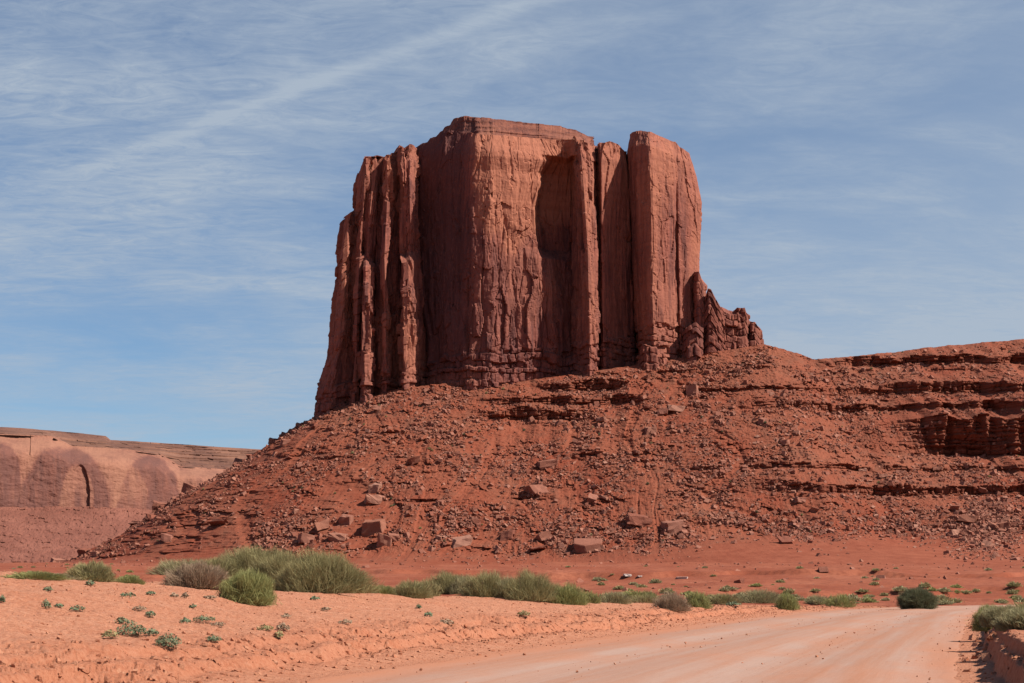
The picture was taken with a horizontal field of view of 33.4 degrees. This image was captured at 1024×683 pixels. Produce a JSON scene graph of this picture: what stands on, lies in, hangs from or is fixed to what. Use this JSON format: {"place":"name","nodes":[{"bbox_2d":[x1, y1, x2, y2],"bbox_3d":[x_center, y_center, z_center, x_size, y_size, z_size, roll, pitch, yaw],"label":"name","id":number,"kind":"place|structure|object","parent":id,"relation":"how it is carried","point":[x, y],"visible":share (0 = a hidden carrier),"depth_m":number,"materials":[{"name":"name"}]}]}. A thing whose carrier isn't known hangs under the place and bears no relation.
{"place":"outdoors","nodes":[
{"label":"outdoors","id":0,"kind":"place"},
{"bbox_2d":[0,427,260,562],"bbox_3d":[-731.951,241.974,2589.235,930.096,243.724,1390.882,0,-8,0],"label":"mesa","id":1,"kind":"structure","parent":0,"point":[65,495],"depth_m":2557.61,"materials":[{"name":"stone"}]},
{"bbox_2d":[0,562,1023,682],"bbox_3d":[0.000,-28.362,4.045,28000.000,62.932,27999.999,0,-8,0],"label":"ground","id":2,"kind":"structure","parent":0,"point":[21,601],"depth_m":45.00,"materials":[{"name":"sand"}]},
{"bbox_2d":[0,570,68,579],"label":"shrub","id":3,"kind":"object","parent":2,"relation":"on","point":[43,575],"visible":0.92,"depth_m":44.17,"materials":[{"name":"plant"}]},
{"bbox_2d":[41,598,51,608],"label":"desert plant","id":4,"kind":"object","parent":2,"relation":"on","point":[46,604],"visible":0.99,"depth_m":35.56,"materials":[{"name":"green plant"}]},
{"bbox_2d":[41,572,81,579],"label":"shrub","id":5,"kind":"object","parent":2,"relation":"on","point":[71,577],"visible":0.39,"depth_m":44.78,"materials":[{"name":"green plant"}]},
{"bbox_2d":[69,604,85,611],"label":"desert plant","id":6,"kind":"object","parent":2,"relation":"on","point":[82,608],"visible":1,"depth_m":35.81,"materials":[{"name":"green plant"}]},
{"bbox_2d":[64,561,118,581],"bbox_3d":[-12.166,6.622,49.236,1.548,0.791,1.443,5,-10,-33],"label":"shrub","id":7,"kind":"object","parent":2,"relation":"on","point":[94,571],"visible":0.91,"depth_m":48.96,"materials":[{"name":"plant"}]},
{"bbox_2d":[101,629,119,637],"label":"desert plant","id":8,"kind":"object","parent":2,"relation":"on","point":[107,633],"visible":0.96,"depth_m":31.54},
{"bbox_2d":[114,616,129,623],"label":"desert plant","id":9,"kind":"object","parent":2,"relation":"on","point":[121,621],"visible":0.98,"depth_m":34.95,"materials":[{"name":"green plant"}]},
{"bbox_2d":[120,591,135,597],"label":"desert plant","id":10,"kind":"object","parent":2,"relation":"on","point":[126,594],"visible":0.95,"depth_m":41.29,"materials":[{"name":"green plant"}]},
{"bbox_2d":[115,574,145,584],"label":"shrub","id":11,"kind":"object","parent":2,"relation":"on","point":[129,579],"visible":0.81,"depth_m":50.80,"materials":[{"name":"plant"}]},
{"bbox_2d":[116,620,146,635],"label":"desert plant","id":12,"kind":"object","parent":2,"relation":"on","point":[140,629],"visible":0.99,"depth_m":32.51,"materials":[{"name":"green plant"}]},
{"bbox_2d":[145,628,159,634],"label":"desert plant","id":13,"kind":"object","parent":2,"relation":"on","point":[154,631],"visible":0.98,"depth_m":32.81,"materials":[{"name":"green plant"}]},
{"bbox_2d":[154,630,181,647],"bbox_3d":[-6.362,5.537,31.568,0.508,0.404,0.509,0,-8,0],"label":"desert plant","id":14,"kind":"object","parent":2,"relation":"on","point":[168,639],"visible":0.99,"depth_m":31.49,"materials":[{"name":"green plant"}]},
{"bbox_2d":[145,558,210,574],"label":"shrub","id":15,"kind":"object","parent":2,"relation":"on","point":[169,565],"visible":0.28,"depth_m":326.82,"materials":[{"name":"green plant"}]},
{"bbox_2d":[161,558,231,588],"bbox_3d":[-9.781,7.218,52.971,2.688,1.067,1.913,0,-8,0],"label":"shrub","id":16,"kind":"object","parent":2,"relation":"on","point":[199,575],"visible":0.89,"depth_m":52.51,"materials":[{"name":"plant"}]},
{"bbox_2d":[193,614,215,622],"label":"desert plant","id":17,"kind":"object","parent":2,"relation":"on","point":[206,619],"visible":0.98,"depth_m":38.38,"materials":[{"name":"green plant"}]},
{"bbox_2d":[205,634,221,641],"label":"desert plant","id":18,"kind":"object","parent":2,"relation":"on","point":[212,638],"visible":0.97,"depth_m":32.76,"materials":[{"name":"green plant"}]},
{"bbox_2d":[198,553,240,576],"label":"shrub","id":19,"kind":"object","parent":2,"relation":"on","point":[217,561],"visible":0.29,"depth_m":314.28,"materials":[{"name":"plant"}]},
{"bbox_2d":[213,564,281,605],"bbox_3d":[-7.307,6.792,47.375,1.914,1.208,1.690,4,-9,-26],"label":"shrub","id":20,"kind":"object","parent":2,"relation":"on","point":[248,587],"visible":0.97,"depth_m":46.93,"materials":[{"name":"plant"}]},
{"bbox_2d":[211,543,293,576],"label":"shrub","id":21,"kind":"object","parent":2,"relation":"on","point":[242,561],"visible":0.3,"depth_m":317.83,"materials":[{"name":"plant"}]},
{"bbox_2d":[257,624,273,630],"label":"desert plant","id":22,"kind":"object","parent":2,"relation":"on","point":[266,627],"visible":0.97,"depth_m":38.09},
{"bbox_2d":[233,548,318,581],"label":"shrub","id":23,"kind":"object","parent":2,"relation":"on","point":[272,566],"visible":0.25,"depth_m":281.72,"materials":[{"name":"plant"}]},
{"bbox_2d":[276,622,289,630],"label":"desert plant","id":24,"kind":"object","parent":2,"relation":"on","point":[281,626],"visible":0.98,"depth_m":38.67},
{"bbox_2d":[272,545,385,593],"bbox_3d":[-6.575,7.980,59.663,4.533,1.787,2.648,0,-8,0],"label":"shrub","id":25,"kind":"object","parent":2,"relation":"on","point":[323,572],"visible":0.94,"depth_m":59.07,"materials":[{"name":"plant"}]},
{"bbox_2d":[372,584,393,593],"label":"shrub","id":26,"kind":"object","parent":2,"relation":"on","point":[385,590],"visible":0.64,"depth_m":63.64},
{"bbox_2d":[0,571,782,682],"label":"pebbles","id":27,"kind":"object","parent":2,"relation":"on","point":[183,632],"visible":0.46,"depth_m":44.17,"materials":[{"name":"stone"}]},
{"bbox_2d":[389,579,434,598],"bbox_3d":[-3.820,9.262,64.006,1.987,0.885,1.594,0,-8,0],"label":"shrub","id":28,"kind":"object","parent":2,"relation":"on","point":[409,589],"visible":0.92,"depth_m":63.70,"materials":[{"name":"plant"}]},
{"bbox_2d":[415,576,442,595],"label":"shrub","id":29,"kind":"object","parent":2,"relation":"on","point":[435,588],"visible":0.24,"depth_m":73.34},
{"bbox_2d":[0,604,887,682],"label":"clods","id":30,"kind":"object","parent":2,"relation":"on","point":[87,671],"visible":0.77,"depth_m":39.90,"materials":[{"name":"soil"}]},
{"bbox_2d":[429,570,466,593],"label":"shrub","id":31,"kind":"object","parent":2,"relation":"on","point":[444,581],"visible":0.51,"depth_m":230.99,"materials":[{"name":"plant"}]},
{"bbox_2d":[444,573,471,593],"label":"shrub","id":32,"kind":"object","parent":2,"relation":"on","point":[455,588],"visible":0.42,"depth_m":229.04,"materials":[{"name":"green plant"}]},
{"bbox_2d":[455,569,508,596],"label":"shrub","id":33,"kind":"object","parent":2,"relation":"on","point":[481,586],"visible":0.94,"depth_m":77.41,"materials":[{"name":"plant"}]},
{"bbox_2d":[491,573,514,597],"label":"shrub","id":34,"kind":"object","parent":2,"relation":"on","point":[503,581],"visible":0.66,"depth_m":77.37,"materials":[{"name":"green plant"}]},
{"bbox_2d":[3,560,1014,593],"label":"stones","id":35,"kind":"object","parent":2,"relation":"on","point":[824,569],"visible":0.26,"depth_m":376.07,"materials":[{"name":"stone"}]},
{"bbox_2d":[499,568,559,600],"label":"shrub","id":36,"kind":"object","parent":2,"relation":"on","point":[526,586],"visible":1,"depth_m":76.84,"materials":[{"name":"plant"}]},
{"bbox_2d":[528,580,562,602],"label":"shrub","id":37,"kind":"object","parent":2,"relation":"on","point":[552,593],"visible":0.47,"depth_m":77.30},
{"bbox_2d":[552,582,590,604],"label":"shrub","id":38,"kind":"object","parent":2,"relation":"on","point":[569,595],"visible":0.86,"depth_m":77.31,"materials":[{"name":"plant"}]},
{"bbox_2d":[579,589,601,603],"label":"shrub","id":39,"kind":"object","parent":2,"relation":"on","point":[592,598],"visible":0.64,"depth_m":83.56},
{"bbox_2d":[600,590,631,603],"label":"shrub","id":40,"kind":"object","parent":2,"relation":"on","point":[619,597],"visible":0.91,"depth_m":86.88,"materials":[{"name":"green plant"}]},
{"bbox_2d":[623,590,660,599],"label":"shrub","id":41,"kind":"object","parent":2,"relation":"on","point":[630,593],"visible":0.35,"depth_m":183.96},
{"bbox_2d":[629,594,658,602],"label":"shrub","id":42,"kind":"object","parent":2,"relation":"on","point":[647,598],"visible":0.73,"depth_m":93.30,"materials":[{"name":"plant"}]},
{"bbox_2d":[352,608,967,682],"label":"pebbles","id":43,"kind":"object","parent":2,"relation":"on","point":[420,669],"visible":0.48,"depth_m":47.32,"materials":[{"name":"stone"}]},
{"bbox_2d":[657,588,673,593],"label":"shrub","id":44,"kind":"object","parent":2,"relation":"on","point":[666,590],"visible":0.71,"depth_m":213.04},
{"bbox_2d":[650,591,694,612],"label":"shrub","id":45,"kind":"object","parent":2,"relation":"on","point":[675,603],"visible":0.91,"depth_m":81.66,"materials":[{"name":"plant"}]},
{"bbox_2d":[686,590,713,608],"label":"shrub","id":46,"kind":"object","parent":2,"relation":"on","point":[699,599],"visible":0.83,"depth_m":90.30,"materials":[{"name":"plant"}]},
{"bbox_2d":[707,593,744,603],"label":"shrub","id":47,"kind":"object","parent":2,"relation":"on","point":[723,598],"visible":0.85,"depth_m":176.84,"materials":[{"name":"plant"}]},
{"bbox_2d":[736,588,780,603],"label":"shrub","id":48,"kind":"object","parent":2,"relation":"on","point":[759,596],"visible":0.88,"depth_m":188.53,"materials":[{"name":"green plant"}]},
{"bbox_2d":[774,592,802,609],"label":"shrub","id":49,"kind":"object","parent":2,"relation":"on","point":[786,602],"visible":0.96,"depth_m":111.36,"materials":[{"name":"plant"}]},
{"bbox_2d":[803,594,828,603],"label":"shrub","id":50,"kind":"object","parent":2,"relation":"on","point":[808,599],"visible":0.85,"depth_m":186.67,"materials":[{"name":"green plant"}]},
{"bbox_2d":[821,593,857,606],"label":"shrub","id":51,"kind":"object","parent":2,"relation":"on","point":[835,601],"visible":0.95,"depth_m":127.37,"materials":[{"name":"plant"}]},
{"bbox_2d":[860,597,878,602],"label":"shrub","id":52,"kind":"object","parent":2,"relation":"on","point":[868,600],"visible":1,"depth_m":191.66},
{"bbox_2d":[892,586,906,590],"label":"shrub","id":53,"kind":"object","parent":2,"relation":"on","point":[898,588],"visible":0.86,"depth_m":224.10,"materials":[{"name":"green plant"}]},
{"bbox_2d":[893,586,939,608],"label":"shrub","id":54,"kind":"object","parent":2,"relation":"on","point":[925,598],"visible":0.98,"depth_m":117.02,"materials":[{"name":"plant"}]},
{"bbox_2d":[936,587,952,591],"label":"shrub","id":55,"kind":"object","parent":2,"relation":"on","point":[944,589],"visible":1,"depth_m":228.10,"materials":[{"name":"green plant"}]},
{"bbox_2d":[927,611,1023,682],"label":"clods","id":56,"kind":"object","parent":2,"relation":"on","point":[987,655],"visible":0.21,"depth_m":39.47,"materials":[{"name":"soil"}]},
{"bbox_2d":[965,604,992,633],"bbox_3d":[14.445,8.377,51.731,1.356,0.942,1.457,-5,-9,31],"label":"shrub","id":57,"kind":"object","parent":2,"relation":"on","point":[976,626],"visible":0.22,"depth_m":51.58,"materials":[{"name":"plant"}]},
{"bbox_2d":[974,603,1016,629],"bbox_3d":[12.598,7.058,43.874,1.453,0.708,1.271,0,-8,0],"label":"shrub","id":58,"kind":"object","parent":2,"relation":"on","point":[988,616],"visible":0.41,"depth_m":43.69,"materials":[{"name":"green plant"}]},
{"bbox_2d":[989,606,1023,630],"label":"shrub","id":59,"kind":"object","parent":2,"relation":"on","point":[1013,618],"visible":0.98,"depth_m":37.73,"materials":[{"name":"green plant"}]},
{"bbox_2d":[1005,581,1021,586],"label":"shrub","id":60,"kind":"object","parent":2,"relation":"on","point":[1013,584],"visible":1,"depth_m":233.17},
{"bbox_2d":[1008,601,1023,608],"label":"shrub","id":61,"kind":"object","parent":2,"relation":"on","point":[1020,605],"visible":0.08,"depth_m":50.26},
{"bbox_2d":[0,0,1023,448],"label":"sky","id":62,"kind":"structure","parent":0,"point":[177,177],"materials":[{"name":"blue"}]},
{"bbox_2d":[64,339,1023,564],"bbox_3d":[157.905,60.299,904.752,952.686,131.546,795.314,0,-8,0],"label":"hillside","id":63,"kind":"structure","parent":0,"point":[188,534],"depth_m":809.53,"materials":[{"name":"stone"}]},
{"bbox_2d":[50,557,65,562],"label":"boulder","id":64,"kind":"object","parent":63,"relation":"on","point":[53,559],"visible":0.38,"depth_m":879.62,"materials":[{"name":"stone"}]},
{"bbox_2d":[77,547,89,555],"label":"boulder","id":65,"kind":"object","parent":63,"relation":"on","point":[80,551],"visible":0.62,"depth_m":878.51,"materials":[{"name":"stone"}]},
{"bbox_2d":[152,500,166,512],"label":"boulder","id":66,"kind":"object","parent":63,"relation":"on","point":[156,505],"visible":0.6,"depth_m":897.09,"materials":[{"name":"stone"}]},
{"bbox_2d":[161,533,173,541],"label":"boulder","id":67,"kind":"object","parent":63,"relation":"on","point":[165,537],"visible":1,"depth_m":810.00,"materials":[{"name":"stone"}]},
{"bbox_2d":[181,482,194,492],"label":"boulder","id":68,"kind":"object","parent":63,"relation":"on","point":[186,487],"visible":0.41,"depth_m":899.11,"materials":[{"name":"stone"}]},
{"bbox_2d":[207,519,227,525],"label":"boulder","id":69,"kind":"object","parent":63,"relation":"on","point":[217,522],"visible":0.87,"depth_m":802.88,"materials":[{"name":"stone"}]},
{"bbox_2d":[280,439,290,446],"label":"boulder","id":70,"kind":"object","parent":63,"relation":"on","point":[284,442],"visible":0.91,"depth_m":879.63,"materials":[{"name":"stone"}]},
{"bbox_2d":[297,532,314,543],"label":"boulder","id":71,"kind":"object","parent":63,"relation":"on","point":[303,538],"visible":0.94,"depth_m":756.98,"materials":[{"name":"stone"}]},
{"bbox_2d":[314,519,328,530],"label":"boulder","id":72,"kind":"object","parent":63,"relation":"on","point":[322,525],"visible":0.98,"depth_m":765.78,"materials":[{"name":"stone"}]},
{"bbox_2d":[328,532,347,541],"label":"boulder","id":73,"kind":"object","parent":63,"relation":"on","point":[336,537],"visible":1,"depth_m":754.22,"materials":[{"name":"stone"}]},
{"bbox_2d":[339,514,353,524],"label":"boulder","id":74,"kind":"object","parent":63,"relation":"on","point":[345,519],"visible":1,"depth_m":768.58,"materials":[{"name":"stone"}]},
{"bbox_2d":[364,494,381,504],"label":"boulder","id":75,"kind":"object","parent":63,"relation":"on","point":[369,499],"visible":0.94,"depth_m":784.54,"materials":[{"name":"stone"}]},
{"bbox_2d":[361,519,385,535],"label":"boulder","id":76,"kind":"object","parent":63,"relation":"on","point":[370,527],"visible":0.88,"depth_m":756.97,"materials":[{"name":"stone"}]},
{"bbox_2d":[368,483,381,492],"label":"boulder","id":77,"kind":"object","parent":63,"relation":"on","point":[376,487],"visible":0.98,"depth_m":796.88,"materials":[{"name":"stone"}]},
{"bbox_2d":[376,533,391,546],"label":"boulder","id":78,"kind":"object","parent":63,"relation":"on","point":[384,540],"visible":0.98,"depth_m":744.95,"materials":[{"name":"stone"}]},
{"bbox_2d":[387,532,399,541],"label":"boulder","id":79,"kind":"object","parent":63,"relation":"on","point":[394,537],"visible":0.95,"depth_m":748.50,"materials":[{"name":"stone"}]},
{"bbox_2d":[406,456,419,463],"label":"boulder","id":80,"kind":"object","parent":63,"relation":"on","point":[414,460],"visible":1,"depth_m":817.53,"materials":[{"name":"stone"}]},
{"bbox_2d":[452,534,472,547],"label":"boulder","id":81,"kind":"object","parent":63,"relation":"on","point":[465,540],"visible":1,"depth_m":743.23,"materials":[{"name":"stone"}]},
{"bbox_2d":[500,530,514,540],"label":"boulder","id":82,"kind":"object","parent":63,"relation":"on","point":[507,535],"visible":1,"depth_m":745.97,"materials":[{"name":"stone"}]},
{"bbox_2d":[523,484,548,494],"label":"boulder","id":83,"kind":"object","parent":63,"relation":"on","point":[533,489],"visible":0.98,"depth_m":782.14,"materials":[{"name":"stone"}]},
{"bbox_2d":[529,545,545,550],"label":"boulder","id":84,"kind":"object","parent":63,"relation":"on","point":[537,548],"visible":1,"depth_m":731.48,"materials":[{"name":"stone"}]},
{"bbox_2d":[314,116,763,416],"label":"butte","id":85,"kind":"object","parent":63,"relation":"on","point":[474,253],"visible":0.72,"depth_m":915.97,"materials":[{"name":"stone"}]},
{"bbox_2d":[57,344,1023,563],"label":"rubble","id":86,"kind":"object","parent":63,"relation":"on","point":[976,527],"visible":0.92,"depth_m":790.29,"materials":[{"name":"stone"}]},
{"bbox_2d":[535,531,552,541],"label":"boulder","id":87,"kind":"object","parent":63,"relation":"on","point":[542,536],"visible":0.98,"depth_m":741.62,"materials":[{"name":"stone"}]},
{"bbox_2d":[537,459,557,469],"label":"boulder","id":88,"kind":"object","parent":63,"relation":"on","point":[549,463],"visible":0.97,"depth_m":806.11,"materials":[{"name":"stone"}]},
{"bbox_2d":[574,538,601,552],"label":"boulder","id":89,"kind":"object","parent":63,"relation":"on","point":[583,545],"visible":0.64,"depth_m":724.69,"materials":[{"name":"stone"}]},
{"bbox_2d":[586,493,597,503],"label":"boulder","id":90,"kind":"object","parent":63,"relation":"on","point":[592,497],"visible":1,"depth_m":769.38,"materials":[{"name":"stone"}]},
{"bbox_2d":[596,417,608,422],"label":"boulder","id":91,"kind":"object","parent":63,"relation":"on","point":[600,419],"visible":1,"depth_m":841.13,"materials":[{"name":"stone"}]},
{"bbox_2d":[625,512,652,525],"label":"boulder","id":92,"kind":"object","parent":63,"relation":"on","point":[636,519],"visible":1,"depth_m":741.05,"materials":[{"name":"stone"}]},
{"bbox_2d":[644,427,656,434],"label":"boulder","id":93,"kind":"object","parent":63,"relation":"on","point":[648,430],"visible":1,"depth_m":821.76,"materials":[{"name":"stone"}]},
{"bbox_2d":[656,407,667,415],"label":"boulder","id":94,"kind":"object","parent":63,"relation":"on","point":[662,411],"visible":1,"depth_m":840.65,"materials":[{"name":"stone"}]},
{"bbox_2d":[661,519,684,534],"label":"boulder","id":95,"kind":"object","parent":63,"relation":"on","point":[675,526],"visible":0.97,"depth_m":732.46,"materials":[{"name":"stone"}]},
{"bbox_2d":[667,404,684,411],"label":"boulder","id":96,"kind":"object","parent":63,"relation":"on","point":[675,408],"visible":0.96,"depth_m":842.96,"materials":[{"name":"stone"}]},
{"bbox_2d":[685,384,698,395],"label":"boulder","id":97,"kind":"object","parent":63,"relation":"on","point":[691,390],"visible":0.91,"depth_m":859.62,"materials":[{"name":"stone"}]},
{"bbox_2d":[388,362,1023,508],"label":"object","id":98,"kind":"object","parent":63,"relation":"on","point":[632,402],"visible":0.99,"depth_m":834.32,"materials":[{"name":"stone"}]},
{"bbox_2d":[757,417,767,423],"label":"boulder","id":99,"kind":"object","parent":63,"relation":"on","point":[761,420],"visible":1,"depth_m":817.25,"materials":[{"name":"stone"}]},
{"bbox_2d":[777,536,792,543],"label":"boulder","id":100,"kind":"object","parent":63,"relation":"on","point":[785,540],"visible":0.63,"depth_m":702.08,"materials":[{"name":"stone"}]},
{"bbox_2d":[793,497,806,502],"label":"boulder","id":101,"kind":"object","parent":63,"relation":"on","point":[799,499],"visible":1,"depth_m":749.57,"materials":[{"name":"stone"}]},
{"bbox_2d":[946,529,958,534],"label":"boulder","id":102,"kind":"object","parent":63,"relation":"on","point":[953,532],"visible":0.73,"depth_m":727.43,"materials":[{"name":"stone"}]},
{"bbox_2d":[949,505,960,509],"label":"boulder","id":103,"kind":"object","parent":63,"relation":"on","point":[954,507],"visible":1,"depth_m":751.59,"materials":[{"name":"stone"}]},
{"bbox_2d":[956,514,978,522],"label":"boulder","id":104,"kind":"object","parent":63,"relation":"on","point":[968,518],"visible":0.97,"depth_m":738.87,"materials":[{"name":"stone"}]},
{"bbox_2d":[978,487,987,493],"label":"boulder","id":105,"kind":"object","parent":63,"relation":"on","point":[983,490],"visible":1,"depth_m":771.38,"materials":[{"name":"stone"}]},
{"bbox_2d":[982,540,995,546],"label":"boulder","id":106,"kind":"object","parent":63,"relation":"on","point":[986,543],"visible":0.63,"depth_m":694.54,"materials":[{"name":"stone"}]},
{"bbox_2d":[987,522,998,529],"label":"boulder","id":107,"kind":"object","parent":63,"relation":"on","point":[993,526],"visible":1,"depth_m":731.61,"materials":[{"name":"stone"}]},
{"bbox_2d":[995,521,1011,528],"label":"boulder","id":108,"kind":"object","parent":63,"relation":"on","point":[1004,524],"visible":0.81,"depth_m":731.41,"materials":[{"name":"stone"}]},
{"bbox_2d":[303,605,1018,682],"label":"road","id":109,"kind":"structure","parent":0,"point":[887,651],"depth_m":40.14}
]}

